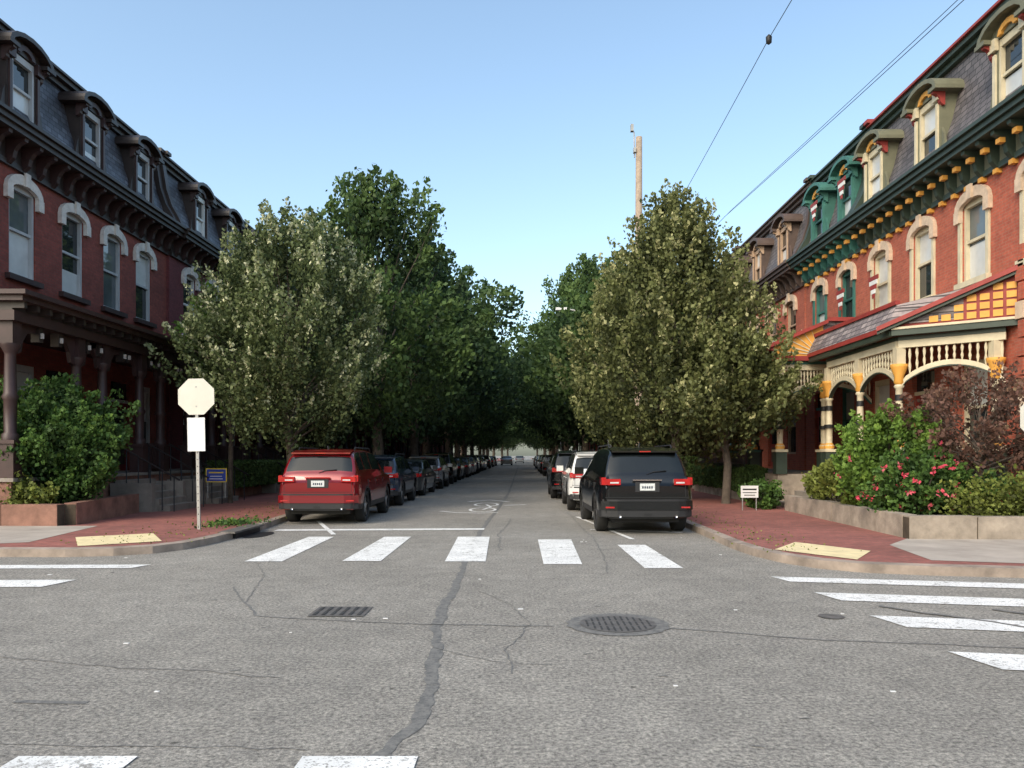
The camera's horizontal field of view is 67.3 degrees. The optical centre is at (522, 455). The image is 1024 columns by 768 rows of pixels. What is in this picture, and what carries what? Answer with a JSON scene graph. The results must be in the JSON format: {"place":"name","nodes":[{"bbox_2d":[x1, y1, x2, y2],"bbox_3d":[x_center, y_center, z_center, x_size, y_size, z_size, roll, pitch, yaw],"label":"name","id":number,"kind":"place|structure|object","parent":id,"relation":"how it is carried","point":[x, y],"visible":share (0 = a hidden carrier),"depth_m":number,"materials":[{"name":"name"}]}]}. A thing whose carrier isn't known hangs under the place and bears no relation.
{"place":"outdoors","nodes":[
{"label":"outdoors","id":0,"kind":"place"},
{"bbox_2d":[0,321,219,477],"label":"porch columns","id":1,"kind":"structure","parent":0,"point":[13,334],"depth_m":20.48,"materials":[{"name":"wood"}]},
{"bbox_2d":[0,289,214,374],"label":"porch roof","id":2,"kind":"structure","parent":1,"relation":"on","point":[48,315],"depth_m":19.02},
{"bbox_2d":[27,440,209,469],"bbox_3d":[-11.250,0.020,22.350,0.100,0.760,10.500,0,0,0],"label":"porch railing","id":3,"kind":"object","parent":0,"point":[152,455],"visible":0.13,"depth_m":23.58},
{"bbox_2d":[0,458,500,546],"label":"sidewalk","id":4,"kind":"structure","parent":0,"point":[137,522],"depth_m":17.11,"materials":[{"name":"brick"}]},
{"bbox_2d":[0,469,204,503],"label":"porch base","id":5,"kind":"object","parent":4,"relation":"on","point":[121,475],"visible":0.18,"depth_m":21.20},
{"bbox_2d":[76,533,160,545],"bbox_3d":[-7.275,1.511,13.850,1.304,0.001,1.665,0,0,-31],"label":"curb ramp pad","id":6,"kind":"object","parent":4,"relation":"on","point":[108,539],"visible":1,"depth_m":13.79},
{"bbox_2d":[0,484,261,525],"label":"planter wall","id":7,"kind":"structure","parent":4,"relation":"on","point":[81,512],"depth_m":16.76,"materials":[{"name":"stone"}]},
{"bbox_2d":[110,443,248,511],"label":"steps","id":8,"kind":"structure","parent":4,"relation":"on","point":[173,493],"depth_m":22.19,"materials":[{"name":"stone"}]},
{"bbox_2d":[178,378,213,528],"bbox_3d":[-6.668,-0.025,15.793,0.739,3.090,0.055,-1,0,0],"label":"stop sign","id":9,"kind":"object","parent":4,"relation":"on","point":[196,397],"visible":1,"depth_m":15.77,"materials":[{"name":"metal"}]},
{"bbox_2d":[206,468,226,497],"bbox_3d":[-9.300,0.850,23.390,0.640,0.900,0.060,0,0,0],"label":"yard sign","id":10,"kind":"object","parent":4,"relation":"on","point":[216,474],"visible":0.99,"depth_m":23.36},
{"bbox_2d":[172,279,276,502],"bbox_3d":[-9.204,-1.913,24.557,3.130,7.266,3.995,0,0,0],"label":"young tree","id":11,"kind":"object","parent":4,"relation":"on","point":[230,463],"visible":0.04,"depth_m":24.43,"materials":[{"name":"green plant"}]},
{"bbox_2d":[192,514,270,527],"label":"weeds","id":12,"kind":"object","parent":4,"relation":"on","point":[229,522],"visible":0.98,"depth_m":16.72,"materials":[{"name":"green plant"}]},
{"bbox_2d":[143,196,389,462],"bbox_3d":[-6.525,-2.772,22.737,6.648,8.984,6.377,0,0,31],"label":"street tree","id":13,"kind":"object","parent":4,"relation":"on","point":[263,299],"visible":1,"depth_m":21.12,"materials":[{"name":"green plant"}]},
{"bbox_2d":[246,306,381,450],"bbox_3d":[-10.756,-3.103,37.328,7.334,9.558,7.526,0,0,11],"label":"street tree","id":14,"kind":"object","parent":4,"relation":"on","point":[304,442],"visible":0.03,"depth_m":36.38,"materials":[{"name":"green plant"}]},
{"bbox_2d":[385,272,502,455],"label":"street tree","id":15,"kind":"object","parent":4,"relation":"on","point":[426,446],"visible":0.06,"depth_m":54.63,"materials":[{"name":"green plant"}]},
{"bbox_2d":[348,239,550,455],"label":"street tree","id":16,"kind":"object","parent":4,"relation":"on","point":[501,382],"visible":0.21,"depth_m":41.97,"materials":[{"name":"green plant"}]},
{"bbox_2d":[60,501,861,551],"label":"leaf litter","id":17,"kind":"object","parent":4,"relation":"on","point":[286,517],"visible":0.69,"depth_m":15.07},
{"bbox_2d":[391,330,535,455],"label":"street tree","id":18,"kind":"object","parent":4,"relation":"on","point":[467,426],"visible":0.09,"depth_m":66.32,"materials":[{"name":"green plant"}]},
{"bbox_2d":[450,415,523,454],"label":"street tree","id":19,"kind":"object","parent":4,"relation":"on","point":[508,432],"visible":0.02,"depth_m":118.36,"materials":[{"name":"green plant"}]},
{"bbox_2d":[459,401,519,454],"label":"street tree","id":20,"kind":"object","parent":4,"relation":"on","point":[483,435],"visible":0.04,"depth_m":90.11,"materials":[{"name":"green plant"}]},
{"bbox_2d":[217,388,295,459],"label":"porch columns","id":21,"kind":"structure","parent":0,"point":[223,451],"depth_m":30.81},
{"bbox_2d":[0,0,997,455],"label":"sky","id":22,"kind":"structure","parent":0,"point":[519,115],"materials":[{"name":"blue"}]},
{"bbox_2d":[0,456,1023,767],"bbox_3d":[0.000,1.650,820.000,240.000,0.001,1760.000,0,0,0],"label":"road","id":23,"kind":"structure","parent":0,"point":[688,694],"depth_m":6.31,"materials":[{"name":"asphalt"}]},
{"bbox_2d":[0,564,150,586],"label":"crosswalk","id":24,"kind":"structure","parent":23,"relation":"on","point":[22,583],"depth_m":11.25,"materials":[{"name":"paint"}]},
{"bbox_2d":[0,162,165,470],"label":"walls","id":25,"kind":"structure","parent":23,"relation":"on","point":[47,255],"depth_m":22.94,"materials":[{"name":"brick"}]},
{"bbox_2d":[9,54,149,442],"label":"windows","id":26,"kind":"structure","parent":25,"relation":"attached to","point":[21,232],"depth_m":22.44,"materials":[{"name":"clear glass"}]},
{"bbox_2d":[3,173,156,270],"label":"lintels","id":27,"kind":"object","parent":25,"relation":"attached to","point":[25,181],"visible":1,"depth_m":22.22,"materials":[{"name":"white stone"}]},
{"bbox_2d":[5,272,156,327],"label":"sills","id":28,"kind":"structure","parent":25,"relation":"attached to","point":[35,284],"depth_m":22.14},
{"bbox_2d":[46,370,127,470],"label":"doors","id":29,"kind":"structure","parent":25,"relation":"attached to","point":[122,387],"depth_m":25.04,"materials":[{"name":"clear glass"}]},
{"bbox_2d":[0,18,176,219],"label":"roof","id":30,"kind":"structure","parent":25,"relation":"on","point":[53,118],"depth_m":22.41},
{"bbox_2d":[0,31,164,204],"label":"dormers","id":31,"kind":"object","parent":30,"relation":"attached to","point":[78,105],"visible":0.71,"depth_m":22.45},
{"bbox_2d":[0,101,187,254],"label":"cornice","id":32,"kind":"structure","parent":25,"relation":"attached to","point":[39,155],"depth_m":21.81,"materials":[{"name":"wood"}]},
{"bbox_2d":[0,756,417,767],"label":"crosswalk","id":33,"kind":"structure","parent":23,"relation":"on","point":[303,762],"depth_m":4.11,"materials":[{"name":"paint"}]},
{"bbox_2d":[166,255,266,468],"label":"walls","id":34,"kind":"structure","parent":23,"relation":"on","point":[174,312],"depth_m":28.61,"materials":[{"name":"brick"}]},
{"bbox_2d":[181,266,219,301],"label":"lintels","id":35,"kind":"object","parent":34,"relation":"attached to","point":[190,272],"visible":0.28,"depth_m":29.78,"materials":[{"name":"white stone"}]},
{"bbox_2d":[160,150,254,257],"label":"roof","id":36,"kind":"structure","parent":34,"relation":"on","point":[172,168],"depth_m":29.45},
{"bbox_2d":[177,182,258,262],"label":"dormers","id":37,"kind":"object","parent":36,"relation":"attached to","point":[191,192],"visible":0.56,"depth_m":31.10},
{"bbox_2d":[169,228,252,291],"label":"cornice","id":38,"kind":"structure","parent":34,"relation":"attached to","point":[189,247],"depth_m":29.53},
{"bbox_2d":[183,197,256,445],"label":"windows","id":39,"kind":"structure","parent":34,"relation":"attached to","point":[200,218],"depth_m":30.74,"materials":[{"name":"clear glass"}]},
{"bbox_2d":[219,524,273,537],"bbox_3d":[-5.575,1.573,15.900,0.750,0.145,1.700,0,0,0],"label":"storm inlet","id":40,"kind":"object","parent":23,"relation":"on","point":[249,530],"visible":0.93,"depth_m":15.75,"materials":[{"name":"concrete"}]},
{"bbox_2d":[0,461,498,556],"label":"curb","id":41,"kind":"structure","parent":23,"relation":"on","point":[100,551],"depth_m":12.69,"materials":[{"name":"concrete"}]},
{"bbox_2d":[278,446,391,520],"bbox_3d":[-4.840,0.709,20.558,2.360,1.882,4.915,0,0,0],"label":"parked suv","id":42,"kind":"object","parent":23,"relation":"on","point":[355,481],"visible":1,"depth_m":18.38,"materials":[{"name":"red paint"}]},
{"bbox_2d":[308,606,372,615],"bbox_3d":[-1.910,1.639,8.100,0.580,0.006,0.500,0,0,0],"label":"storm drain grate","id":43,"kind":"object","parent":23,"relation":"on","point":[341,611],"visible":1,"depth_m":8.08,"materials":[{"name":"metal"}]},
{"bbox_2d":[373,452,418,504],"bbox_3d":[-4.850,0.778,26.657,2.260,1.743,4.715,0,0,0],"label":"parked suv","id":44,"kind":"object","parent":23,"relation":"on","point":[403,478],"visible":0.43,"depth_m":25.12,"materials":[{"name":"blue paint"}]},
{"bbox_2d":[405,458,437,494],"bbox_3d":[-4.909,0.891,32.972,2.320,1.518,4.885,0,0,1],"label":"parked sedan","id":45,"kind":"object","parent":23,"relation":"on","point":[426,475],"visible":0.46,"depth_m":31.84,"materials":[{"name":"grey paint"}]},
{"bbox_2d":[409,455,451,488],"bbox_3d":[-4.800,0.798,39.208,2.240,1.703,4.615,0,0,0],"label":"parked suv","id":46,"kind":"object","parent":23,"relation":"on","point":[442,472],"visible":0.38,"depth_m":37.53,"materials":[{"name":"silver paint"}]},
{"bbox_2d":[423,452,459,483],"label":"parked suv","id":47,"kind":"object","parent":23,"relation":"on","point":[449,459],"visible":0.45,"depth_m":43.81,"materials":[{"name":"black paint"}]},
{"bbox_2d":[370,466,518,755],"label":"tar seam","id":48,"kind":"object","parent":23,"relation":"on","point":[422,712],"visible":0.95,"depth_m":5.91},
{"bbox_2d":[247,537,681,567],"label":"crosswalk","id":49,"kind":"structure","parent":23,"relation":"on","point":[558,551],"depth_m":13.12,"materials":[{"name":"paint"}]},
{"bbox_2d":[275,517,682,538],"bbox_3d":[-0.990,1.640,17.750,8.821,0.004,5.513,0,0,0],"label":"stop line","id":50,"kind":"object","parent":23,"relation":"on","point":[330,531],"visible":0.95,"depth_m":17.00,"materials":[{"name":"paint"}]},
{"bbox_2d":[0,514,1023,755],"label":"road cracks","id":51,"kind":"object","parent":23,"relation":"on","point":[71,702],"visible":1,"depth_m":6.80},
{"bbox_2d":[543,449,593,497],"bbox_3d":[2.050,0.699,30.957,2.360,1.902,4.915,0,0,0],"label":"parked suv","id":52,"kind":"object","parent":23,"relation":"on","point":[560,458],"visible":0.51,"depth_m":28.87,"materials":[{"name":"black paint"}]},
{"bbox_2d":[556,450,598,509],"bbox_3d":[2.300,0.729,24.657,2.320,1.843,4.915,0,0,0],"label":"parked suv","id":53,"kind":"object","parent":23,"relation":"on","point":[570,481],"visible":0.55,"depth_m":22.66,"materials":[{"name":"white paint"}]},
{"bbox_2d":[565,613,669,635],"bbox_3d":[0.924,1.640,7.500,1.011,0.008,1.000,0,0,0],"label":"manhole cover","id":54,"kind":"object","parent":23,"relation":"on","point":[616,624],"visible":1,"depth_m":7.45,"materials":[{"name":"metal"}]},
{"bbox_2d":[575,443,692,530],"bbox_3d":[2.518,0.694,18.257,2.360,1.912,4.915,0,0,-2],"label":"parked suv","id":55,"kind":"object","parent":23,"relation":"on","point":[636,484],"visible":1,"depth_m":16.01,"materials":[{"name":"black paint"}]},
{"bbox_2d":[734,286,805,469],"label":"walls","id":56,"kind":"structure","parent":23,"relation":"on","point":[797,461],"depth_m":31.30,"materials":[{"name":"brick"}]},
{"bbox_2d":[723,260,803,318],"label":"cornice","id":57,"kind":"structure","parent":56,"relation":"attached to","point":[784,277],"depth_m":31.90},
{"bbox_2d":[755,227,795,453],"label":"windows","id":58,"kind":"structure","parent":56,"relation":"attached to","point":[792,434],"depth_m":32.36,"materials":[{"name":"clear glass"}]},
{"bbox_2d":[530,458,1023,577],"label":"curb","id":59,"kind":"structure","parent":23,"relation":"on","point":[891,567],"depth_m":10.85,"materials":[{"name":"concrete"}]},
{"bbox_2d":[806,253,861,470],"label":"walls","id":60,"kind":"structure","parent":23,"relation":"on","point":[811,415],"depth_m":27.97,"materials":[{"name":"brick"}]},
{"bbox_2d":[786,222,859,286],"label":"cornice","id":61,"kind":"structure","parent":60,"relation":"attached to","point":[828,250],"depth_m":27.52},
{"bbox_2d":[810,260,856,301],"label":"lintels","id":62,"kind":"object","parent":60,"relation":"attached to","point":[843,268],"visible":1,"depth_m":27.06,"materials":[{"name":"beige stone"}]},
{"bbox_2d":[814,173,853,450],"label":"windows","id":63,"kind":"structure","parent":60,"relation":"attached to","point":[847,400],"depth_m":26.95,"materials":[{"name":"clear glass"}]},
{"bbox_2d":[813,280,855,324],"bbox_3d":[11.168,-5.125,27.700,0.056,1.550,3.690,0,0,0],"label":"window trim","id":64,"kind":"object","parent":60,"relation":"attached to","point":[853,299],"visible":0.59,"depth_m":25.97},
{"bbox_2d":[771,576,1023,669],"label":"crosswalk","id":65,"kind":"structure","parent":23,"relation":"on","point":[1009,661],"depth_m":8.57,"materials":[{"name":"paint"}]},
{"bbox_2d":[862,155,1023,481],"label":"walls","id":66,"kind":"structure","parent":23,"relation":"on","point":[1004,226],"depth_m":20.09,"materials":[{"name":"brick"}]},
{"bbox_2d":[914,370,934,427],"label":"doors","id":67,"kind":"structure","parent":66,"relation":"attached to","point":[925,380],"depth_m":21.71,"materials":[{"name":"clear glass"}]},
{"bbox_2d":[838,85,1023,252],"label":"cornice","id":68,"kind":"structure","parent":66,"relation":"attached to","point":[981,149],"depth_m":19.73,"materials":[{"name":"wood"}]},
{"bbox_2d":[850,0,1021,212],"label":"roof","id":69,"kind":"structure","parent":66,"relation":"on","point":[972,70],"depth_m":20.31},
{"bbox_2d":[852,0,1023,202],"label":"dormers","id":70,"kind":"object","parent":69,"relation":"attached to","point":[1002,22],"visible":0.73,"depth_m":20.45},
{"bbox_2d":[868,25,1022,443],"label":"windows","id":71,"kind":"structure","parent":66,"relation":"attached to","point":[1010,61],"depth_m":19.56,"materials":[{"name":"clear glass"}]},
{"bbox_2d":[867,159,1023,271],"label":"lintels","id":72,"kind":"object","parent":66,"relation":"attached to","point":[970,193],"visible":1,"depth_m":19.70,"materials":[{"name":"beige stone"}]},
{"bbox_2d":[870,190,1023,310],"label":"window trim","id":73,"kind":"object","parent":66,"relation":"attached to","point":[987,244],"visible":0.77,"depth_m":19.61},
{"bbox_2d":[1015,243,1023,490],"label":"quoins","id":74,"kind":"object","parent":66,"relation":"attached to","point":[1019,314],"visible":0.55,"depth_m":17.09,"materials":[{"name":"stone"}]},
{"bbox_2d":[0,526,1023,562],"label":"concrete walk","id":75,"kind":"structure","parent":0,"point":[994,550],"depth_m":12.90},
{"bbox_2d":[735,177,810,281],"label":"roof","id":76,"kind":"structure","parent":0,"point":[792,203],"depth_m":33.19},
{"bbox_2d":[730,214,802,285],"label":"dormers","id":77,"kind":"object","parent":76,"relation":"attached to","point":[790,223],"visible":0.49,"depth_m":33.18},
{"bbox_2d":[531,458,1023,565],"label":"sidewalk","id":78,"kind":"structure","parent":0,"point":[777,522],"depth_m":15.32,"materials":[{"name":"brick"}]},
{"bbox_2d":[508,416,579,454],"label":"street tree","id":79,"kind":"object","parent":78,"relation":"on","point":[524,434],"visible":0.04,"depth_m":122.01,"materials":[{"name":"green plant"}]},
{"bbox_2d":[507,341,592,449],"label":"street tree","id":80,"kind":"object","parent":78,"relation":"on","point":[550,432],"visible":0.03,"depth_m":71.85,"materials":[{"name":"green plant"}]},
{"bbox_2d":[486,274,617,448],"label":"street tree","id":81,"kind":"object","parent":78,"relation":"on","point":[560,416],"visible":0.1,"depth_m":49.18,"materials":[{"name":"green plant"}]},
{"bbox_2d":[508,253,607,450],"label":"street tree","id":82,"kind":"object","parent":78,"relation":"on","point":[584,276],"visible":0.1,"depth_m":59.91,"materials":[{"name":"green plant"}]},
{"bbox_2d":[515,249,716,445],"bbox_3d":[4.880,-4.407,38.669,10.186,12.255,10.453,0,0,-13],"label":"street tree","id":83,"kind":"object","parent":78,"relation":"on","point":[584,304],"visible":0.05,"depth_m":37.94,"materials":[{"name":"green plant"}]},
{"bbox_2d":[626,124,641,444],"bbox_3d":[5.150,-6.475,34.000,1.700,16.250,0.400,0,0,0],"label":"utility pole","id":84,"kind":"object","parent":78,"relation":"on","point":[637,149],"visible":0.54,"depth_m":33.88,"materials":[{"name":"brown wood"}]},
{"bbox_2d":[550,178,823,476],"bbox_3d":[5.317,-3.815,25.596,8.920,11.070,8.328,0,0,12],"label":"street tree","id":85,"kind":"object","parent":78,"relation":"on","point":[680,236],"visible":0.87,"depth_m":24.37,"materials":[{"name":"green plant"}]},
{"bbox_2d":[649,316,818,503],"bbox_3d":[6.406,-1.348,24.277,5.000,6.137,5.407,0,0,0],"label":"street tree","id":86,"kind":"object","parent":78,"relation":"on","point":[756,358],"visible":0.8,"depth_m":22.97,"materials":[{"name":"green plant"}]},
{"bbox_2d":[737,477,786,509],"bbox_3d":[6.900,1.109,22.242,1.260,0.972,2.173,0,0,0],"label":"shrub","id":87,"kind":"object","parent":78,"relation":"on","point":[770,496],"visible":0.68,"depth_m":21.75,"materials":[{"name":"green plant"}]},
{"bbox_2d":[765,470,807,500],"bbox_3d":[9.645,1.060,27.300,3.090,0.920,5.800,0,0,0],"label":"porch base","id":88,"kind":"object","parent":78,"relation":"on","point":[791,482],"visible":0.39,"depth_m":24.40,"materials":[{"name":"stone"}]},
{"bbox_2d":[730,370,825,473],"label":"porch columns","id":89,"kind":"structure","parent":88,"relation":"on","point":[779,451],"depth_m":24.42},
{"bbox_2d":[753,361,871,403],"bbox_3d":[9.600,-2.300,27.250,3.000,1.360,5.700,0,0,0],"label":"porch frieze","id":90,"kind":"object","parent":89,"relation":"on","point":[816,366],"visible":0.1,"depth_m":24.45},
{"bbox_2d":[767,317,876,360],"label":"porch roof","id":91,"kind":"structure","parent":90,"relation":"on","point":[803,342],"depth_m":24.30,"materials":[{"name":"wood"}]},
{"bbox_2d":[776,542,869,558],"bbox_3d":[4.800,1.511,12.275,1.165,0.001,1.928,0,0,-34],"label":"curb ramp pad","id":92,"kind":"object","parent":78,"relation":"on","point":[841,552],"visible":1,"depth_m":12.20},
{"bbox_2d":[694,481,1023,538],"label":"planter wall","id":93,"kind":"structure","parent":78,"relation":"on","point":[906,525],"depth_m":14.04,"materials":[{"name":"concrete"}]},
{"bbox_2d":[686,462,768,491],"bbox_3d":[7.722,0.774,29.856,1.175,0.988,8.441,0,0,0],"label":"hedge","id":94,"kind":"object","parent":93,"relation":"in","point":[713,478],"visible":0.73,"depth_m":28.19,"materials":[{"name":"green plant"}]},
{"bbox_2d":[796,124,867,252],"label":"roof","id":95,"kind":"structure","parent":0,"point":[823,173],"depth_m":28.05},
{"bbox_2d":[802,156,862,241],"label":"dormers","id":96,"kind":"object","parent":95,"relation":"attached to","point":[827,192],"visible":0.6,"depth_m":27.97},
{"bbox_2d":[810,175,878,310],"bbox_3d":[10.945,-7.185,26.450,0.030,4.590,5.550,0,0,0],"label":"bunting","id":97,"kind":"object","parent":96,"relation":"hanging from","point":[872,281],"visible":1,"depth_m":26.36},
{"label":"planter soil","id":98,"kind":"structure","parent":0,"visible":0},
{"bbox_2d":[0,470,59,503],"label":"shrub","id":99,"kind":"object","parent":98,"relation":"on","point":[24,492],"visible":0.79,"depth_m":16.79,"materials":[{"name":"green plant"}]},
{"bbox_2d":[0,385,68,486],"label":"shrub","id":100,"kind":"object","parent":98,"relation":"on","point":[21,425],"visible":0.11,"depth_m":17.45,"materials":[{"name":"green plant"}]},
{"bbox_2d":[0,372,140,503],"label":"shrub","id":101,"kind":"object","parent":98,"relation":"on","point":[97,452],"visible":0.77,"depth_m":17.62,"materials":[{"name":"green plant"}]},
{"bbox_2d":[203,459,286,488],"bbox_3d":[-10.418,0.692,30.259,1.376,1.128,7.662,0,0,0],"label":"hedge","id":102,"kind":"object","parent":98,"relation":"on","point":[261,472],"visible":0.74,"depth_m":28.57,"materials":[{"name":"green plant"}]},
{"bbox_2d":[800,458,861,505],"bbox_3d":[7.592,0.687,18.859,1.464,1.281,3.526,0,0,0],"label":"shrub","id":103,"kind":"object","parent":98,"relation":"on","point":[820,482],"visible":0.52,"depth_m":18.49,"materials":[{"name":"green plant"}]},
{"bbox_2d":[830,398,962,510],"bbox_3d":[7.851,0.011,16.433,2.584,2.520,3.173,0,0,0],"label":"flowering shrub","id":104,"kind":"object","parent":98,"relation":"on","point":[882,432],"visible":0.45,"depth_m":16.33,"materials":[{"name":"green plant"}]},
{"bbox_2d":[854,442,981,514],"bbox_3d":[7.848,0.491,15.261,2.249,1.563,2.000,0,0,0],"label":"flowering shrub","id":105,"kind":"object","parent":98,"relation":"on","point":[905,490],"visible":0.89,"depth_m":14.99,"materials":[{"name":"green plant"}]},
{"bbox_2d":[879,357,1023,478],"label":"japanese maple","id":106,"kind":"object","parent":98,"relation":"on","point":[983,444],"visible":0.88,"depth_m":15.20,"materials":[{"name":"red plant"}]},
{"bbox_2d":[926,460,1023,515],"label":"hedge","id":107,"kind":"object","parent":98,"relation":"on","point":[980,502],"visible":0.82,"depth_m":14.31,"materials":[{"name":"green plant"}]},
{"bbox_2d":[946,467,1018,514],"bbox_3d":[8.805,0.752,14.858,1.493,1.039,1.184,0,0,0],"label":"flowering shrub","id":108,"kind":"object","parent":98,"relation":"on","point":[984,477],"visible":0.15,"depth_m":14.71,"materials":[{"name":"green plant"}]},
{"bbox_3d":[10.170,1.060,21.350,2.040,0.920,7.900,0,0,0],"label":"porch base","id":109,"kind":"object","parent":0,"visible":0},
{"bbox_2d":[820,340,1007,477],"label":"porch columns","id":110,"kind":"structure","parent":109,"relation":"on","point":[898,366],"depth_m":19.12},
{"bbox_2d":[826,327,1006,397],"bbox_3d":[9.625,-2.250,20.356,1.440,1.360,6.142,0,0,-17],"label":"porch frieze","id":111,"kind":"object","parent":110,"relation":"on","point":[843,361],"visible":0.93,"depth_m":18.88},
{"bbox_2d":[807,265,1018,362],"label":"porch roof","id":112,"kind":"structure","parent":111,"relation":"on","point":[989,302],"depth_m":18.35,"materials":[{"name":"tile"}]},
{"label":"ground","id":113,"kind":"structure","parent":0,"visible":0},
{"bbox_2d":[270,163,514,453],"bbox_3d":[-6.569,-5.073,31.960,10.175,13.586,9.482,0,0,43],"label":"street tree","id":114,"kind":"object","parent":113,"relation":"on","point":[365,221],"visible":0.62,"depth_m":30.50,"materials":[{"name":"green plant"}]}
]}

